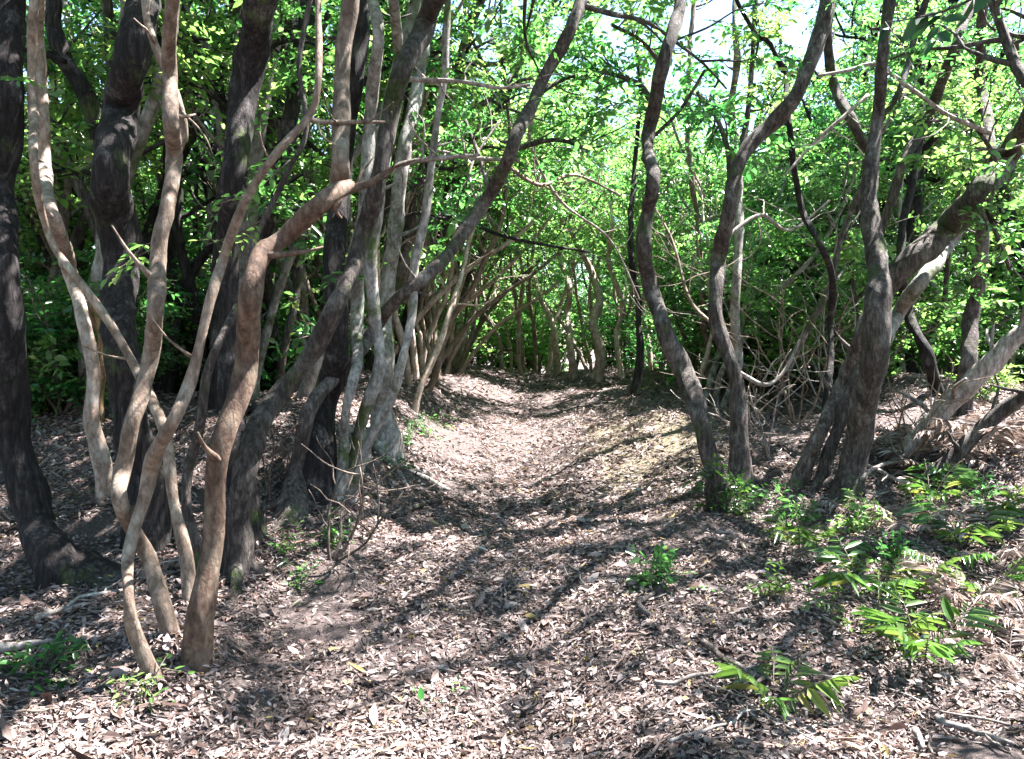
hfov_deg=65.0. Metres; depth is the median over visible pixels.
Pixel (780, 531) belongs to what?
fern
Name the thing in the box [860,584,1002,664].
fern
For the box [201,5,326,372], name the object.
slender tree
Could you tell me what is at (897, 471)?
dead fern
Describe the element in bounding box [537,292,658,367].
shrub
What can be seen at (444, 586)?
dead stick
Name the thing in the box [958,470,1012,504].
seedling
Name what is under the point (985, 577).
dead fern
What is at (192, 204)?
shrub
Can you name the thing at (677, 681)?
dead stick
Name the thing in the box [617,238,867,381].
shrub
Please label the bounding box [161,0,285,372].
slender tree
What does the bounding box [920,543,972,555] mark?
dead fern
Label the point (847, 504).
fern
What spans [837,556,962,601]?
fern
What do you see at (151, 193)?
understory tree
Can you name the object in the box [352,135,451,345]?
slender tree
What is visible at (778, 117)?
twisted tree
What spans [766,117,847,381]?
slender tree
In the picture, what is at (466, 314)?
slender tree
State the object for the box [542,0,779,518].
bent tree
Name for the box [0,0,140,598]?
leaning tree
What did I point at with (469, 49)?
woodland tree
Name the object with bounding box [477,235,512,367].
slender tree
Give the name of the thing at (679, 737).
dead stick
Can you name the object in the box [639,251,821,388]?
shrub
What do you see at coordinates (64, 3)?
slender tree
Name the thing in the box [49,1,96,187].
slender tree
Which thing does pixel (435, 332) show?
slender tree
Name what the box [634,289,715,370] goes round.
shrub
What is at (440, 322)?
shrub
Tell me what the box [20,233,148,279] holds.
shrub
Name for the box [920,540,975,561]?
dead fern
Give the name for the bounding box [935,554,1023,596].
fern
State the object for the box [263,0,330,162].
slender tree
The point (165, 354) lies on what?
shrub
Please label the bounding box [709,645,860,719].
fern
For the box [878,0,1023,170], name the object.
leafy tree
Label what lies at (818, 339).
dead brush
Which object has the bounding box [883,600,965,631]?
dead fern
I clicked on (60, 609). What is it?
dead stick
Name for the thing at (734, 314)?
grey tree
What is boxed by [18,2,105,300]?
slender tree
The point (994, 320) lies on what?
shrub
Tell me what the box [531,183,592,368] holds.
slender tree
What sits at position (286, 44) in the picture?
slender tree
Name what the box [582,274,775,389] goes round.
dead brush
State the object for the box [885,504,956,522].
dead fern
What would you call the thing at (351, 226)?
slender tree
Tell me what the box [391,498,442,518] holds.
dead stick
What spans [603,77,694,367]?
slender tree
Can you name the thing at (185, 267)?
slender tree
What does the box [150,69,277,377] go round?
slender tree
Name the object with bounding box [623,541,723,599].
seedling
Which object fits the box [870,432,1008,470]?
dead fern
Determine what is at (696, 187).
slender tree
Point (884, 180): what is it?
understory tree
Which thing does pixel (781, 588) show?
seedling
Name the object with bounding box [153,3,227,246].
slender tree
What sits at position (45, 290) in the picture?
shrub
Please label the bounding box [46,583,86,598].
dead stick
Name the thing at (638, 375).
slim tree
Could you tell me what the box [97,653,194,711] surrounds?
seedling
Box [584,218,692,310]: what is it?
understory tree
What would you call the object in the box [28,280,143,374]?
shrub
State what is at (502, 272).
slender tree
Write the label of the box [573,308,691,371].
shrub
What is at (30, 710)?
dead stick
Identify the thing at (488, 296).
slender tree
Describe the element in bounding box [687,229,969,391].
shrub
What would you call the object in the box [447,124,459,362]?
slender tree
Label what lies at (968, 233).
understory tree
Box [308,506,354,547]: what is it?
seedling
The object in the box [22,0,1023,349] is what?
sky
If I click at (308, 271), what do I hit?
shrub
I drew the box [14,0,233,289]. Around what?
understory tree
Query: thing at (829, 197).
slender tree
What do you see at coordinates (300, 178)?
understory tree
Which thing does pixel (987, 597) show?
dead fern
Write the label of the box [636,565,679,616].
dead stick
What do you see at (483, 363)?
shrub
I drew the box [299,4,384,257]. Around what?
slender tree
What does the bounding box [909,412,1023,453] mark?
dead fern
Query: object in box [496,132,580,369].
woodland tree
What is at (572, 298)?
understory tree
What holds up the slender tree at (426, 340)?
on the ground
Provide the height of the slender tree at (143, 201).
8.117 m
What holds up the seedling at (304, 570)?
on the ground
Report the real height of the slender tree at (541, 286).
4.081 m
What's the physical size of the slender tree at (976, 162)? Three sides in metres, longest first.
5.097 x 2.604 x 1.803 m
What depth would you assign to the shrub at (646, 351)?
20.72 m
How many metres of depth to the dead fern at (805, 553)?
4.61 m
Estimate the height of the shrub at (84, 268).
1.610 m
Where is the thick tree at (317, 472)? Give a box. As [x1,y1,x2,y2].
[189,0,507,511]
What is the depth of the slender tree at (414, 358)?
10.87 m
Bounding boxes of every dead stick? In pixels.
[0,638,51,653]
[11,707,59,714]
[34,578,122,620]
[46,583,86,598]
[77,627,91,651]
[103,549,122,556]
[146,736,157,758]
[264,477,284,493]
[312,526,393,543]
[357,686,430,711]
[358,501,411,523]
[364,632,368,653]
[368,506,396,523]
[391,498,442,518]
[425,577,462,590]
[522,610,544,662]
[563,557,588,585]
[588,444,632,457]
[607,549,678,556]
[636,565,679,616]
[654,661,757,684]
[668,708,759,742]
[699,676,824,744]
[700,638,771,691]
[736,540,788,546]
[748,423,794,429]
[757,468,780,475]
[767,542,844,570]
[772,490,813,511]
[819,553,831,588]
[830,536,888,539]
[860,427,908,480]
[866,680,1010,726]
[867,464,929,499]
[868,734,879,758]
[911,726,924,749]
[918,721,938,755]
[934,714,1014,746]
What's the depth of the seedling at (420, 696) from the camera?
3.43 m
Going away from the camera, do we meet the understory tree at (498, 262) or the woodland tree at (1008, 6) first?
the woodland tree at (1008, 6)
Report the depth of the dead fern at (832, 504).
5.69 m
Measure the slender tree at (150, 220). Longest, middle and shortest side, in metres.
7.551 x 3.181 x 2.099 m
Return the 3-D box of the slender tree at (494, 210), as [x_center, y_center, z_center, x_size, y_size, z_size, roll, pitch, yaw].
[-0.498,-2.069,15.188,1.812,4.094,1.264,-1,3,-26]
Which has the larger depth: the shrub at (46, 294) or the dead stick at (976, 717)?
the shrub at (46, 294)
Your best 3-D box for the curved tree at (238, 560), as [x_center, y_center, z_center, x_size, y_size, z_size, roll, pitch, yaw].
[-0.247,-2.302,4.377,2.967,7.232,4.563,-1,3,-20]
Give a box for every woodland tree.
[23,1,184,186]
[44,0,298,210]
[216,4,338,165]
[292,0,544,389]
[299,0,478,367]
[326,0,585,370]
[395,0,631,364]
[421,11,524,258]
[441,32,591,367]
[448,12,550,303]
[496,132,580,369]
[564,70,697,366]
[588,85,701,297]
[682,6,805,259]
[741,0,994,250]
[742,0,1023,375]
[797,0,1023,291]
[819,4,1023,360]
[825,0,1023,96]
[850,0,1023,295]
[860,0,1021,360]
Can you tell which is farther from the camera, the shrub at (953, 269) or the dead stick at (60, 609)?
the shrub at (953, 269)
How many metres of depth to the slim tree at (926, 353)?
8.35 m
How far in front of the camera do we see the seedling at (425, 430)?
8.47 m
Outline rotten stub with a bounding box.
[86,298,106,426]
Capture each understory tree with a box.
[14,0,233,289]
[23,1,225,248]
[23,42,205,280]
[132,137,204,249]
[276,102,475,304]
[277,90,382,274]
[435,234,539,344]
[460,262,588,344]
[518,250,622,371]
[539,153,696,342]
[571,108,840,375]
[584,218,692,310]
[589,108,923,371]
[593,168,694,366]
[665,72,913,407]
[750,43,1021,369]
[817,123,971,298]
[927,154,1023,369]
[933,190,998,320]
[939,196,1023,327]
[942,127,1023,299]
[959,133,1022,299]
[986,69,1023,123]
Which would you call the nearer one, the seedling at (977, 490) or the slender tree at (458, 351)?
the seedling at (977, 490)
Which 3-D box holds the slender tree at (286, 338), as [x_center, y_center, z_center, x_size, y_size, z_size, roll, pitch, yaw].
[-2.607,-2.305,8.701,2.877,5.195,1.558,1,3,16]
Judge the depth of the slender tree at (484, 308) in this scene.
12.22 m
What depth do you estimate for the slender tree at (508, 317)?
14.18 m
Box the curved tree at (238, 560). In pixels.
[220,0,604,617]
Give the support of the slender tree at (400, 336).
on the ground
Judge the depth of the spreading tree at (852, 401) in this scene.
6.63 m
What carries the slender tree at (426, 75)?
on the ground
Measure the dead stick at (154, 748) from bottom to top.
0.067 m
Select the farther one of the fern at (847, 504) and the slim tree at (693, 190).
the slim tree at (693, 190)
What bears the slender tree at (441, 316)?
on the ground
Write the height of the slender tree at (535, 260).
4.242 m
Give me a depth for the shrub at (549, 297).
20.45 m
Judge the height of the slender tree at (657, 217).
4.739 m
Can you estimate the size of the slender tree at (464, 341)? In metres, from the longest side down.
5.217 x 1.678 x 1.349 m
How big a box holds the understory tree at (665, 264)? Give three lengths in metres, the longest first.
4.638 x 4.427 x 4.061 m
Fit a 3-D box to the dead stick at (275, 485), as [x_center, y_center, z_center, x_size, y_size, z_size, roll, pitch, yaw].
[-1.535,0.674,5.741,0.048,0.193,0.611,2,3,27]
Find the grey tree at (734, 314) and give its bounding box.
[723,0,743,418]
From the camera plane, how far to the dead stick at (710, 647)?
3.58 m
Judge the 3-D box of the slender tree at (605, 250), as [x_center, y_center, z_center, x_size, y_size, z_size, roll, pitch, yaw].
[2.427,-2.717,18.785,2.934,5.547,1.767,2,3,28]
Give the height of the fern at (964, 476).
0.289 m
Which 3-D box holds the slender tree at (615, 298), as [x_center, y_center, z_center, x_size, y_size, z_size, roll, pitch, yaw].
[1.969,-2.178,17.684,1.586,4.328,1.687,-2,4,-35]
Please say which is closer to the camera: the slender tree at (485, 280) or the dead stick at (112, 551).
the dead stick at (112, 551)
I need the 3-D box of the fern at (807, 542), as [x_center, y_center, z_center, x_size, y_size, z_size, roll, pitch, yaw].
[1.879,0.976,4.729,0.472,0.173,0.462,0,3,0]
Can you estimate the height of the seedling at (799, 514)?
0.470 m
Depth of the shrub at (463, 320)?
19.66 m
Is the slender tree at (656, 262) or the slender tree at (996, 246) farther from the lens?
the slender tree at (656, 262)
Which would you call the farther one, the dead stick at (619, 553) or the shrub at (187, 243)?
the shrub at (187, 243)
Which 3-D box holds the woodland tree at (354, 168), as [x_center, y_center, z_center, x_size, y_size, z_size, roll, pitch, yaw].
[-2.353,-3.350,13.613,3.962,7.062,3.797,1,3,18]
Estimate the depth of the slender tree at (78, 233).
7.97 m
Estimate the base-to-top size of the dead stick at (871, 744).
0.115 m
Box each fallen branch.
[895,304,1023,463]
[917,375,1023,494]
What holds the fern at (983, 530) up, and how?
on the ground
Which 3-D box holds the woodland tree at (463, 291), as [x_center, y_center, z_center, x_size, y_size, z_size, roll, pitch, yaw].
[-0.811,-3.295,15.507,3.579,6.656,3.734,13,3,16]
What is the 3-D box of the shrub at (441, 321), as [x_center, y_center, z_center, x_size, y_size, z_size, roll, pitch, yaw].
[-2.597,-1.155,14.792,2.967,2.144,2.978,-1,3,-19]
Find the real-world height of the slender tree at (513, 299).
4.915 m
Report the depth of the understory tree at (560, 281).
33.34 m
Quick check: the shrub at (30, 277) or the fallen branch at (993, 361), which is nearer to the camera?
the fallen branch at (993, 361)
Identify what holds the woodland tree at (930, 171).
on the ground
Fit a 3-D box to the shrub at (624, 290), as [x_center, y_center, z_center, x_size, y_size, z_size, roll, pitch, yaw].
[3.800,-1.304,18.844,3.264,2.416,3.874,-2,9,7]
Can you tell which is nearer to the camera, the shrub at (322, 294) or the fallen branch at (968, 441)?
the fallen branch at (968, 441)
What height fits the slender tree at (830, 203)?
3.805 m
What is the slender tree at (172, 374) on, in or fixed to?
on the ground
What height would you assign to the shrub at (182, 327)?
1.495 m
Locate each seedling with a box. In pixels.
[0,630,93,696]
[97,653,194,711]
[266,518,319,555]
[277,558,323,603]
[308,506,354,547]
[376,444,429,470]
[398,412,427,430]
[401,426,418,445]
[413,674,466,712]
[414,420,442,440]
[424,409,455,429]
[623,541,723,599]
[740,559,802,599]
[751,477,830,531]
[800,568,868,633]
[822,488,892,535]
[856,526,916,567]
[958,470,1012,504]
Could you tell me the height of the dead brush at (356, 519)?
0.968 m
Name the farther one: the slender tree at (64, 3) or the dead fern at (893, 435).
the slender tree at (64, 3)
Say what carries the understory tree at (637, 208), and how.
on the ground
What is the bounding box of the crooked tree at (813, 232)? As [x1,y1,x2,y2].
[735,0,835,436]
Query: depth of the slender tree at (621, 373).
14.51 m
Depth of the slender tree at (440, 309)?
12.09 m
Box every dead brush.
[256,411,304,500]
[301,411,441,585]
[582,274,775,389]
[613,222,828,406]
[661,264,854,423]
[667,211,933,408]
[671,350,806,460]
[876,350,993,469]
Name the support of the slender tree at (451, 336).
on the ground
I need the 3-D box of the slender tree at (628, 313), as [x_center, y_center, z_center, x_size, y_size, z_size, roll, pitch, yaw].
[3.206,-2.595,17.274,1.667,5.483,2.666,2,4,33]
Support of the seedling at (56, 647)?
on the ground
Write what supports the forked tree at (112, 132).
on the ground
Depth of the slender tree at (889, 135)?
10.57 m
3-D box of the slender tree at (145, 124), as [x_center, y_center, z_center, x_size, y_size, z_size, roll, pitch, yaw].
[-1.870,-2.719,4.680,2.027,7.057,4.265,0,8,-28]
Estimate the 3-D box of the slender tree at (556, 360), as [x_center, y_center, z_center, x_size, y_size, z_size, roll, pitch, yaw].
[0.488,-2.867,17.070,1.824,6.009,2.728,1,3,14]
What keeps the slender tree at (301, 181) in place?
on the ground
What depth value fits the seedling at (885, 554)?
4.60 m
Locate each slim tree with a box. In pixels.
[627,1,688,396]
[685,0,713,395]
[896,0,944,395]
[952,4,996,418]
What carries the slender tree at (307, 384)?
on the ground
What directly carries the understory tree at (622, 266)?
on the ground
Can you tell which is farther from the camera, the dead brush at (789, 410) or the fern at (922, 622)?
the dead brush at (789, 410)
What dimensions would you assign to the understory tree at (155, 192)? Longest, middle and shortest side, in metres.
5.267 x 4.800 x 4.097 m
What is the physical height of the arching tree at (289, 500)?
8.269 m
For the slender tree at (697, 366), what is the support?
on the ground
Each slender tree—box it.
[16,9,143,347]
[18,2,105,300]
[18,170,26,296]
[19,23,70,270]
[23,74,196,266]
[25,0,96,218]
[26,0,114,210]
[26,0,158,220]
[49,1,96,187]
[58,0,163,283]
[61,0,207,206]
[62,0,118,145]
[64,4,192,264]
[77,7,179,404]
[79,0,296,412]
[88,4,261,331]
[95,0,194,253]
[102,0,213,331]
[119,0,305,347]
[140,0,296,278]
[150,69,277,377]
[153,0,322,392]
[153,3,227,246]
[158,3,314,286]
[159,24,218,254]
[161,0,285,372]
[162,6,229,394]
[172,0,233,377]
[178,0,232,216]
[179,116,353,286]
[182,0,336,312]
[185,28,259,398]
[188,24,333,318]
[192,0,325,243]
[193,0,335,221]
[194,3,214,159]
[197,10,338,266]
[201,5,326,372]
[201,8,296,306]
[201,129,363,368]
[207,0,411,341]
[208,0,289,352]
[212,171,395,372]
[219,26,331,317]
[222,2,385,381]
[233,0,284,276]
[259,0,408,378]
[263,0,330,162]
[276,7,338,248]
[289,0,503,385]
[289,54,477,367]
[290,118,365,288]
[295,0,422,399]
[299,0,405,326]
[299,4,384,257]
[314,86,365,335]
[321,86,404,377]
[325,38,422,379]
[331,4,470,267]
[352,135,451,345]
[353,56,496,389]
[353,177,440,376]
[381,186,459,377]
[384,3,501,379]
[394,88,639,356]
[401,50,476,373]
[402,99,464,378]
[403,116,473,377]
[411,122,474,373]
[411,139,518,367]
[412,101,566,412]
[418,120,486,363]
[419,155,624,374]
[424,69,504,366]
[426,0,608,391]
[428,157,640,377]
[431,178,522,370]
[436,207,464,327]
[439,178,520,332]
[443,98,473,372]
[444,177,543,375]
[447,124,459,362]
[450,211,479,340]
[451,205,523,366]
[454,135,513,373]
[458,206,626,373]
[460,142,492,365]
[463,154,616,364]
[465,106,608,344]
[466,233,520,369]
[468,90,560,374]
[475,2,614,379]
[476,189,545,327]
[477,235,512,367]
[482,177,551,371]
[490,241,506,365]
[495,226,544,366]
[499,212,530,365]
[499,237,587,369]
[506,27,615,382]
[516,109,552,373]
[522,225,564,373]
[530,112,581,375]
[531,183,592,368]
[544,137,629,374]
[549,43,669,379]
[551,151,659,348]
[552,203,634,363]
[556,155,626,365]
[569,193,627,358]
[576,173,617,365]
[579,191,627,316]
[586,9,743,323]
[598,78,703,347]
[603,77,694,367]
[606,118,678,369]
[607,158,688,301]
[607,165,720,363]
[613,246,662,364]
[618,140,704,363]
[618,151,687,291]
[627,218,694,345]
[653,126,776,383]
[662,144,793,367]
[673,129,724,367]
[687,188,746,389]
[695,156,815,405]
[719,161,887,362]
[725,91,837,391]
[756,69,804,137]
[758,126,891,244]
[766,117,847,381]
[770,0,1021,420]
[775,99,889,376]
[787,65,901,323]
[821,27,998,373]
[869,62,962,372]
[890,57,1003,264]
[890,139,998,253]
[893,143,978,369]
[905,51,1010,375]
[917,93,1022,299]
[943,173,1023,373]
[952,257,1023,376]
[994,86,1023,375]
[1008,78,1023,382]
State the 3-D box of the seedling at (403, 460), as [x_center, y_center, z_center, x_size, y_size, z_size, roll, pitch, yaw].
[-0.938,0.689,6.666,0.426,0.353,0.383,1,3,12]
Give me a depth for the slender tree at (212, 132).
9.61 m
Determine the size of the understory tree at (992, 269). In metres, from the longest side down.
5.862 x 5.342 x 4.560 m
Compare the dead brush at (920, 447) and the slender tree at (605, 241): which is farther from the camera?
the slender tree at (605, 241)
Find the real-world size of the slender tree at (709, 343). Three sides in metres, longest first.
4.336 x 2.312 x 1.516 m
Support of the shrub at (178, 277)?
on the ground
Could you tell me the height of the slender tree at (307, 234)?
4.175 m
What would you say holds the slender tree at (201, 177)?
on the ground
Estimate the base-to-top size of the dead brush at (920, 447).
0.995 m
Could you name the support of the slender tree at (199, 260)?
on the ground
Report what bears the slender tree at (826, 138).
on the ground
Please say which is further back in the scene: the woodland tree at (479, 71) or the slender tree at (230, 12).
the woodland tree at (479, 71)
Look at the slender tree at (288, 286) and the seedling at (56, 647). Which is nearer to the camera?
the seedling at (56, 647)
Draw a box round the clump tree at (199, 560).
[27,0,414,690]
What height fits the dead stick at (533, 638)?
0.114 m
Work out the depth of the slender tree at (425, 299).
12.22 m
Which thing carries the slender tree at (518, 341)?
on the ground
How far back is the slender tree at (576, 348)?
17.83 m
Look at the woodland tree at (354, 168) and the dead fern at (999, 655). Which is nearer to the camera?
the dead fern at (999, 655)
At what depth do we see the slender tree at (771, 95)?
13.89 m
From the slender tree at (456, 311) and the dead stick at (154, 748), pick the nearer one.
the dead stick at (154, 748)
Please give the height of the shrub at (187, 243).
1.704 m
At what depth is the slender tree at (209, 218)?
10.23 m
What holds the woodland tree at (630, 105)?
on the ground
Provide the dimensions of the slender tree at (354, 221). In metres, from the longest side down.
5.399 x 2.524 x 2.206 m
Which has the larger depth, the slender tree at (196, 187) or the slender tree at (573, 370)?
the slender tree at (573, 370)
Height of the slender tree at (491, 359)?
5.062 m
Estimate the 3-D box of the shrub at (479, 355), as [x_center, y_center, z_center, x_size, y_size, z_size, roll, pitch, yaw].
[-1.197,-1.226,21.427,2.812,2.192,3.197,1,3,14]
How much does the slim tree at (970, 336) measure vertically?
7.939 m
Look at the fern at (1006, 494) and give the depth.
4.92 m
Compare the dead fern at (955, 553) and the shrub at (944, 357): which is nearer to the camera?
the dead fern at (955, 553)
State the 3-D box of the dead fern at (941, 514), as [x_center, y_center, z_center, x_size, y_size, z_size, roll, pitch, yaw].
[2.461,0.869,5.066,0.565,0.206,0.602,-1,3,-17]
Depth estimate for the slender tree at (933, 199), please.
12.00 m
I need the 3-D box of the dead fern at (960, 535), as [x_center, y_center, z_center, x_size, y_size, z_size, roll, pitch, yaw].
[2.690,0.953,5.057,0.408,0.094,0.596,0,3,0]
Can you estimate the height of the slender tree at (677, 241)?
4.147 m
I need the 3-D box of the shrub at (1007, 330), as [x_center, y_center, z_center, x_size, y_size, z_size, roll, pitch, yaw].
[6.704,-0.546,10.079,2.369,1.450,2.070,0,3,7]
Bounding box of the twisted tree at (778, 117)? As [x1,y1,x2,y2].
[637,0,846,500]
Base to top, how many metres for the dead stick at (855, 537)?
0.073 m
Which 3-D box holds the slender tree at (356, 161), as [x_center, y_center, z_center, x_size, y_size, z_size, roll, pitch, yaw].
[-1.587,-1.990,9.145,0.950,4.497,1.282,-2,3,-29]
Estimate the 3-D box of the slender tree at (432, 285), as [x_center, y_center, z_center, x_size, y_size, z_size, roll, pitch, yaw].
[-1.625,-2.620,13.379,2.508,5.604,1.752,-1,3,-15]
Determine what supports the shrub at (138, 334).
on the ground
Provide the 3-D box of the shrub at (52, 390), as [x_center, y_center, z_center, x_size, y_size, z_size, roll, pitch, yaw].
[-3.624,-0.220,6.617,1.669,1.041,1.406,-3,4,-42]
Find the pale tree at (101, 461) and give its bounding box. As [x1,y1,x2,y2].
[36,0,113,504]
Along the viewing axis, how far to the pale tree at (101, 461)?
4.94 m
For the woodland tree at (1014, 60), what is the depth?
6.05 m
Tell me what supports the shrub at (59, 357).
on the ground
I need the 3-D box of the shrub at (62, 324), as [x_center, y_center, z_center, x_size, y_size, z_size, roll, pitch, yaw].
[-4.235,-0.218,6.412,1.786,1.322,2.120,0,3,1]
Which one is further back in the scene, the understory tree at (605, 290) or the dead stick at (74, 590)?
the understory tree at (605, 290)
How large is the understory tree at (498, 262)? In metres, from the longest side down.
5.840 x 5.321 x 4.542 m
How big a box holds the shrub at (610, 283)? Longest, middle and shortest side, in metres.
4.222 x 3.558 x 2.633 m
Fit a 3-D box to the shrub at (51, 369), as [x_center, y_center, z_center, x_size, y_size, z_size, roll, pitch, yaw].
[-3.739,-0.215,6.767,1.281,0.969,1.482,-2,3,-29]
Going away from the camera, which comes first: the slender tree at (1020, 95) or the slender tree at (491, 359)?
the slender tree at (1020, 95)
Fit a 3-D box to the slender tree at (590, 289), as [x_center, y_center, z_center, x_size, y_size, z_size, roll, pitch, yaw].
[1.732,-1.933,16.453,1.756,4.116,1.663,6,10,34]
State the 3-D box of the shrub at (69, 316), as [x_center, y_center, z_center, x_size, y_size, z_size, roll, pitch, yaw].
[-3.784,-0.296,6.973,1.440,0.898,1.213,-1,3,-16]
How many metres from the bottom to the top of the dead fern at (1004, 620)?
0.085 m
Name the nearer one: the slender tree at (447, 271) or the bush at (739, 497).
the bush at (739, 497)
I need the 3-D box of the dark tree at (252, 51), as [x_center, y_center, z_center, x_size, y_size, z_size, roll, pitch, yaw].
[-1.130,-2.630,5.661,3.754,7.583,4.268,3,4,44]
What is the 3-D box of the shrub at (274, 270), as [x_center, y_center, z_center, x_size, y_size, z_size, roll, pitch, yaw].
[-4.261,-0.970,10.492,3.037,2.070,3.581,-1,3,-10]
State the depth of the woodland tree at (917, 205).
10.88 m
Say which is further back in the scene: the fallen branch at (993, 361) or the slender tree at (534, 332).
the slender tree at (534, 332)
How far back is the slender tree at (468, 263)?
14.43 m
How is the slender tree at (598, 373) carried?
on the ground
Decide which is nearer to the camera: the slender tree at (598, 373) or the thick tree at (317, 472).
the thick tree at (317, 472)
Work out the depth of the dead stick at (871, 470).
6.04 m
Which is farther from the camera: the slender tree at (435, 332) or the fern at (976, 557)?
the slender tree at (435, 332)
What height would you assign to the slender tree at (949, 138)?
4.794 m
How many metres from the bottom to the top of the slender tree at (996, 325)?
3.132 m
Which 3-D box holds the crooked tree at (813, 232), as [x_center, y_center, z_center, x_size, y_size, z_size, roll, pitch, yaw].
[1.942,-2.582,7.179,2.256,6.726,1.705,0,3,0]
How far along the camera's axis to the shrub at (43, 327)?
6.28 m
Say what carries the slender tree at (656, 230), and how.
on the ground
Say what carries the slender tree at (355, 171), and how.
on the ground
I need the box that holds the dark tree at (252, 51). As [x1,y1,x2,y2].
[80,0,485,549]
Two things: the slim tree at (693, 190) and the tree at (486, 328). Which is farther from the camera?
the tree at (486, 328)
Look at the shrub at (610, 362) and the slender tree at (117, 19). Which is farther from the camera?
the shrub at (610, 362)
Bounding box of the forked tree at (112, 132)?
[14,0,287,555]
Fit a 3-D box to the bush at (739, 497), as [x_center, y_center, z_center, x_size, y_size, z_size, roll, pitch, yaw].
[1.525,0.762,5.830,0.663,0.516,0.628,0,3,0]
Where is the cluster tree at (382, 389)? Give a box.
[281,0,520,505]
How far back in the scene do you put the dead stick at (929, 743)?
2.91 m
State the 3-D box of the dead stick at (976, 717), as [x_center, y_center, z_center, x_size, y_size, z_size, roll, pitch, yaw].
[1.636,1.330,3.209,0.169,0.099,0.587,-2,4,-39]
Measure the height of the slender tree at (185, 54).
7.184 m
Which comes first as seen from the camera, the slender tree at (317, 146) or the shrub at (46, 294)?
the shrub at (46, 294)
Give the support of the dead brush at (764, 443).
on the ground
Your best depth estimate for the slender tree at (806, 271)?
12.63 m
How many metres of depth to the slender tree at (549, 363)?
17.87 m
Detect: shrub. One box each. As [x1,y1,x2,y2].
[15,192,94,281]
[19,247,191,416]
[19,251,85,328]
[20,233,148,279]
[20,279,75,430]
[21,267,182,352]
[22,275,84,414]
[22,289,180,415]
[23,255,47,278]
[24,278,175,383]
[25,287,78,396]
[26,319,86,405]
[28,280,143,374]
[28,294,158,384]
[30,220,203,286]
[30,277,203,329]
[37,298,166,389]
[40,236,210,345]
[43,295,188,368]
[44,258,207,343]
[66,263,261,392]
[67,162,396,390]
[78,265,284,387]
[96,315,204,378]
[139,200,372,358]
[139,258,291,381]
[139,263,295,382]
[149,207,322,345]
[173,314,270,394]
[193,248,295,353]
[195,240,383,366]
[348,302,462,356]
[394,276,468,360]
[402,301,504,359]
[435,253,570,367]
[445,268,587,371]
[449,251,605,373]
[466,332,495,364]
[470,263,608,373]
[502,305,605,372]
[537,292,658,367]
[563,264,681,367]
[570,295,665,367]
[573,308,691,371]
[592,301,666,368]
[606,283,691,358]
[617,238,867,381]
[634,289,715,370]
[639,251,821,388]
[644,319,704,364]
[660,245,840,388]
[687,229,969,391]
[747,210,1018,378]
[797,237,1017,370]
[857,210,1023,383]
[892,329,988,372]
[916,291,1005,374]
[955,280,1014,365]
[978,290,1023,383]
[989,232,1022,323]
[1013,348,1023,372]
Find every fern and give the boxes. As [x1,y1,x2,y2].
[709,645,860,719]
[759,511,842,545]
[787,531,874,558]
[788,494,843,514]
[792,543,850,564]
[808,534,931,599]
[837,492,901,526]
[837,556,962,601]
[840,424,901,455]
[845,504,971,534]
[849,603,947,646]
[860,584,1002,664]
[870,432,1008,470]
[872,469,916,484]
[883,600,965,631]
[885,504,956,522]
[886,536,999,570]
[893,458,984,504]
[895,494,1023,546]
[897,558,1023,612]
[907,573,992,589]
[908,604,947,639]
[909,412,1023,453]
[909,525,977,546]
[911,596,1021,627]
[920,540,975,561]
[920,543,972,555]
[933,569,1019,606]
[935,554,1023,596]
[949,614,1023,669]
[958,504,1023,561]
[965,579,1023,589]
[970,485,1023,515]
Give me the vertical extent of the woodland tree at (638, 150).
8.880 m
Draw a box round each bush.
[682,454,768,519]
[940,339,1023,399]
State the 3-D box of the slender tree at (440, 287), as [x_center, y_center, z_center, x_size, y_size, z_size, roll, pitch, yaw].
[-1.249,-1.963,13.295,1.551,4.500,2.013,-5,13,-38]
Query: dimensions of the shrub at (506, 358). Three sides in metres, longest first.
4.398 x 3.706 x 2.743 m
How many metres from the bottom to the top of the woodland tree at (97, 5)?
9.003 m
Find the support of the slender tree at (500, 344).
on the ground
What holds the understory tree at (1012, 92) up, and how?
on the ground
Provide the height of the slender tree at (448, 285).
3.978 m
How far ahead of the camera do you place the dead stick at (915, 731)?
2.90 m
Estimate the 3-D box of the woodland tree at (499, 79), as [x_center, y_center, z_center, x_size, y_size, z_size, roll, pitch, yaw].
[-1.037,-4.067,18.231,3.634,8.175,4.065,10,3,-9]
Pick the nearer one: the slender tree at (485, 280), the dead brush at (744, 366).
the dead brush at (744, 366)
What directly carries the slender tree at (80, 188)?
on the ground
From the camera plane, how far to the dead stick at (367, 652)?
3.83 m
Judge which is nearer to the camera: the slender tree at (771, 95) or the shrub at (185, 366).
the shrub at (185, 366)
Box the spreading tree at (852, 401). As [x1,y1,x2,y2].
[782,0,1023,516]
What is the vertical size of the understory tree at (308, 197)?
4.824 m
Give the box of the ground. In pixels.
[0,344,1023,758]
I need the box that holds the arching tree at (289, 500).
[261,0,811,529]
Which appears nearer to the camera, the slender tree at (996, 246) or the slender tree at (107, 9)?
the slender tree at (107, 9)
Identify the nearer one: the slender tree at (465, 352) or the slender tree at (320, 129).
the slender tree at (320, 129)
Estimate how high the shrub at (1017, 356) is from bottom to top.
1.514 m
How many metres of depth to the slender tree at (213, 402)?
6.89 m

